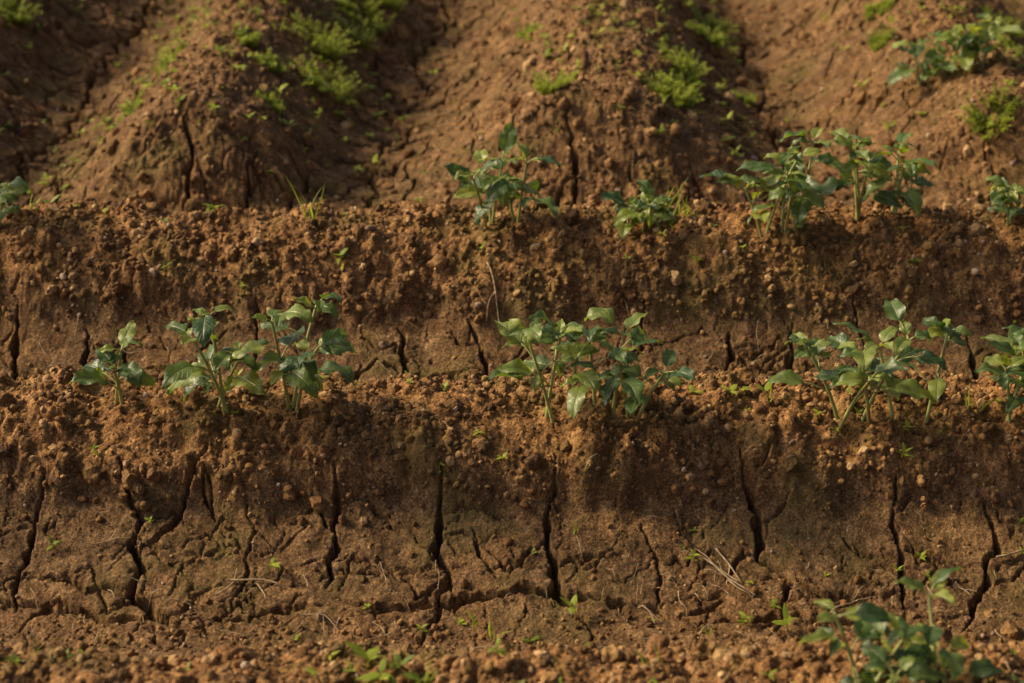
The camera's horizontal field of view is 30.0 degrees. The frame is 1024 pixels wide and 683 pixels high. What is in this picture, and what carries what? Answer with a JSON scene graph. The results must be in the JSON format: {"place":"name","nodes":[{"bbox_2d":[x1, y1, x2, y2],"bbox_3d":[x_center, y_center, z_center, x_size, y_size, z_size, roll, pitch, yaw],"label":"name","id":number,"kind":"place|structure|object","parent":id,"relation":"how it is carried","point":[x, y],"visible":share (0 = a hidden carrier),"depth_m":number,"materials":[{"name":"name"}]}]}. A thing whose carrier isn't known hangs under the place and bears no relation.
{"place":"outdoors","nodes":[
{"label":"outdoors","id":0,"kind":"place"},
{"bbox_2d":[0,0,1023,682],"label":"ground","id":1,"kind":"structure","parent":0,"point":[558,570],"depth_m":3.74,"materials":[{"name":"soil"}]},
{"bbox_2d":[0,176,31,227],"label":"potato plant","id":2,"kind":"object","parent":1,"relation":"on","point":[14,189],"visible":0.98,"depth_m":3.83,"materials":[{"name":"green plant"}]},
{"bbox_2d":[0,0,42,26],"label":"feathery weed","id":3,"kind":"object","parent":1,"relation":"on","point":[26,17],"visible":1,"depth_m":5.17,"materials":[{"name":"green plant"}]},
{"bbox_2d":[68,320,155,404],"bbox_3d":[-0.662,0.049,3.195,0.138,0.143,0.123,0,27,0],"label":"potato plant","id":4,"kind":"object","parent":1,"relation":"on","point":[131,372],"visible":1,"depth_m":3.17,"materials":[{"name":"green plant"}]},
{"bbox_2d":[112,86,145,126],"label":"feathery weed","id":5,"kind":"object","parent":1,"relation":"on","point":[137,102],"visible":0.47,"depth_m":4.65,"materials":[{"name":"green plant"}]},
{"bbox_2d":[153,37,189,71],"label":"feathery weed","id":6,"kind":"object","parent":1,"relation":"on","point":[164,61],"visible":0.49,"depth_m":4.83,"materials":[{"name":"green plant"}]},
{"bbox_2d":[231,28,262,48],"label":"feathery weed","id":7,"kind":"object","parent":1,"relation":"on","point":[245,42],"visible":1,"depth_m":4.78,"materials":[{"name":"green plant"}]},
{"bbox_2d":[162,292,356,413],"bbox_3d":[-0.413,0.031,3.134,0.321,0.219,0.205,0,27,0],"label":"potato plant","id":8,"kind":"object","parent":1,"relation":"on","point":[306,378],"visible":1,"depth_m":3.12,"materials":[{"name":"green plant"}]},
{"bbox_2d":[251,48,287,73],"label":"feathery weed","id":9,"kind":"object","parent":1,"relation":"on","point":[267,59],"visible":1,"depth_m":4.73,"materials":[{"name":"green plant"}]},
{"bbox_2d":[255,88,285,114],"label":"feathery weed","id":10,"kind":"object","parent":1,"relation":"on","point":[272,102],"visible":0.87,"depth_m":4.55,"materials":[{"name":"green plant"}]},
{"bbox_2d":[290,11,358,60],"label":"feathery weed","id":11,"kind":"object","parent":1,"relation":"on","point":[332,47],"visible":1,"depth_m":4.99,"materials":[{"name":"green plant"}]},
{"bbox_2d":[289,52,367,107],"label":"feathery weed","id":12,"kind":"object","parent":1,"relation":"on","point":[311,78],"visible":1,"depth_m":4.81,"materials":[{"name":"green plant"}]},
{"bbox_2d":[324,6,379,51],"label":"feathery weed","id":13,"kind":"object","parent":1,"relation":"on","point":[365,42],"visible":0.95,"depth_m":5.16,"materials":[{"name":"green plant"}]},
{"bbox_2d":[334,0,396,37],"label":"feathery weed","id":14,"kind":"object","parent":1,"relation":"on","point":[371,9],"visible":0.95,"depth_m":5.31,"materials":[{"name":"green plant"}]},
{"bbox_2d":[374,0,407,11],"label":"feathery weed","id":15,"kind":"object","parent":1,"relation":"on","point":[395,6],"visible":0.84,"depth_m":5.46,"materials":[{"name":"green plant"}]},
{"bbox_2d":[2,18,994,682],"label":"grass","id":16,"kind":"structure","parent":1,"relation":"on","point":[474,624],"depth_m":3.80,"materials":[{"name":"green plant"}]},
{"bbox_2d":[443,122,560,229],"bbox_3d":[-0.019,-0.313,3.811,0.232,0.206,0.213,0,27,0],"label":"potato plant","id":17,"kind":"object","parent":1,"relation":"on","point":[504,187],"visible":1,"depth_m":3.79,"materials":[{"name":"green plant"}]},
{"bbox_2d":[0,0,1023,682],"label":"soil clods","id":18,"kind":"object","parent":1,"relation":"on","point":[612,654],"visible":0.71,"depth_m":3.32,"materials":[{"name":"brown soil"}]},
{"bbox_2d":[0,0,1023,682],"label":"weed seedlings","id":19,"kind":"object","parent":1,"relation":"on","point":[372,654],"visible":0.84,"depth_m":4.41,"materials":[{"name":"green plant"}]},
{"bbox_2d":[0,3,1023,679],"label":"dry twigs","id":20,"kind":"object","parent":1,"relation":"on","point":[724,573],"visible":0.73,"depth_m":3.06,"materials":[{"name":"wood"}]},
{"bbox_2d":[3,0,1023,682],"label":"pebbles","id":21,"kind":"object","parent":1,"relation":"on","point":[477,306],"visible":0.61,"depth_m":3.77,"materials":[{"name":"stone"}]},
{"bbox_2d":[515,21,540,39],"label":"feathery weed","id":22,"kind":"object","parent":1,"relation":"on","point":[529,29],"visible":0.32,"depth_m":5.10,"materials":[{"name":"green plant"}]},
{"bbox_2d":[531,69,579,95],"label":"feathery weed","id":23,"kind":"object","parent":1,"relation":"on","point":[543,87],"visible":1,"depth_m":4.47,"materials":[{"name":"green plant"}]},
{"bbox_2d":[485,307,695,422],"bbox_3d":[0.134,0.049,3.139,0.349,0.218,0.202,5,28,10],"label":"potato plant","id":24,"kind":"object","parent":1,"relation":"on","point":[514,331],"visible":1,"depth_m":3.11,"materials":[{"name":"green plant"}]},
{"bbox_2d":[599,179,675,239],"bbox_3d":[0.269,-0.264,3.833,0.153,0.116,0.143,-12,30,-23],"label":"potato plant","id":25,"kind":"object","parent":1,"relation":"on","point":[660,211],"visible":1,"depth_m":3.81,"materials":[{"name":"green plant"}]},
{"bbox_2d":[642,68,703,109],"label":"feathery weed","id":26,"kind":"object","parent":1,"relation":"on","point":[682,100],"visible":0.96,"depth_m":4.55,"materials":[{"name":"green plant"}]},
{"bbox_2d":[656,37,713,83],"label":"feathery weed","id":27,"kind":"object","parent":1,"relation":"on","point":[689,64],"visible":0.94,"depth_m":4.76,"materials":[{"name":"green plant"}]},
{"bbox_2d":[683,20,734,49],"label":"feathery weed","id":28,"kind":"object","parent":1,"relation":"on","point":[716,40],"visible":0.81,"depth_m":5.21,"materials":[{"name":"green plant"}]},
{"bbox_2d":[688,2,738,34],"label":"feathery weed","id":29,"kind":"object","parent":1,"relation":"on","point":[714,25],"visible":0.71,"depth_m":5.43,"materials":[{"name":"green plant"}]},
{"bbox_2d":[730,88,757,104],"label":"feathery weed","id":30,"kind":"object","parent":1,"relation":"on","point":[748,98],"visible":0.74,"depth_m":4.96,"materials":[{"name":"green plant"}]},
{"bbox_2d":[699,127,836,238],"bbox_3d":[0.513,-0.300,3.775,0.280,0.238,0.183,0,27,0],"label":"potato plant","id":31,"kind":"object","parent":1,"relation":"on","point":[798,179],"visible":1,"depth_m":3.75,"materials":[{"name":"green plant"}]},
{"bbox_2d":[766,298,970,427],"bbox_3d":[0.609,0.053,3.155,0.338,0.213,0.212,-12,30,-23],"label":"potato plant","id":32,"kind":"object","parent":1,"relation":"on","point":[905,352],"visible":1,"depth_m":3.13,"materials":[{"name":"green plant"}]},
{"bbox_2d":[816,128,940,221],"bbox_3d":[0.733,-0.331,3.843,0.257,0.194,0.226,0,27,0],"label":"potato plant","id":33,"kind":"object","parent":1,"relation":"on","point":[878,165],"visible":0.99,"depth_m":3.81,"materials":[{"name":"green plant"}]},
{"bbox_2d":[862,0,894,20],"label":"feathery weed","id":34,"kind":"object","parent":1,"relation":"on","point":[870,11],"visible":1,"depth_m":5.11,"materials":[{"name":"green plant"}]},
{"bbox_2d":[864,24,897,52],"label":"feathery weed","id":35,"kind":"object","parent":1,"relation":"on","point":[875,46],"visible":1,"depth_m":4.93,"materials":[{"name":"green plant"}]},
{"bbox_2d":[799,567,1002,682],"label":"potato plant","id":36,"kind":"object","parent":1,"relation":"on","point":[871,620],"visible":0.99,"depth_m":2.49,"materials":[{"name":"green plant"}]},
{"bbox_2d":[887,12,1023,87],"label":"potato plant","id":37,"kind":"object","parent":1,"relation":"on","point":[988,28],"visible":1,"depth_m":4.59,"materials":[{"name":"green plant"}]},
{"bbox_2d":[956,80,1023,140],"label":"feathery weed","id":38,"kind":"object","parent":1,"relation":"on","point":[977,126],"visible":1,"depth_m":4.40,"materials":[{"name":"green plant"}]},
{"bbox_2d":[974,325,1023,422],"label":"potato plant","id":39,"kind":"object","parent":1,"relation":"on","point":[1012,344],"visible":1,"depth_m":3.14,"materials":[{"name":"green plant"}]},
{"bbox_2d":[980,5,1023,40],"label":"feathery weed","id":40,"kind":"object","parent":1,"relation":"on","point":[1010,34],"visible":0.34,"depth_m":5.17,"materials":[{"name":"green plant"}]},
{"bbox_2d":[985,175,1023,225],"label":"potato plant","id":41,"kind":"object","parent":1,"relation":"on","point":[1003,192],"visible":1,"depth_m":3.82,"materials":[{"name":"green plant"}]},
{"bbox_2d":[996,34,1023,57],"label":"feathery weed","id":42,"kind":"object","parent":1,"relation":"on","point":[1006,44],"visible":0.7,"depth_m":4.79,"materials":[{"name":"green plant"}]},
{"bbox_2d":[1004,673,1023,682],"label":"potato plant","id":43,"kind":"object","parent":1,"relation":"on","point":[1015,677],"visible":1,"depth_m":2.52,"materials":[{"name":"green plant"}]}
]}

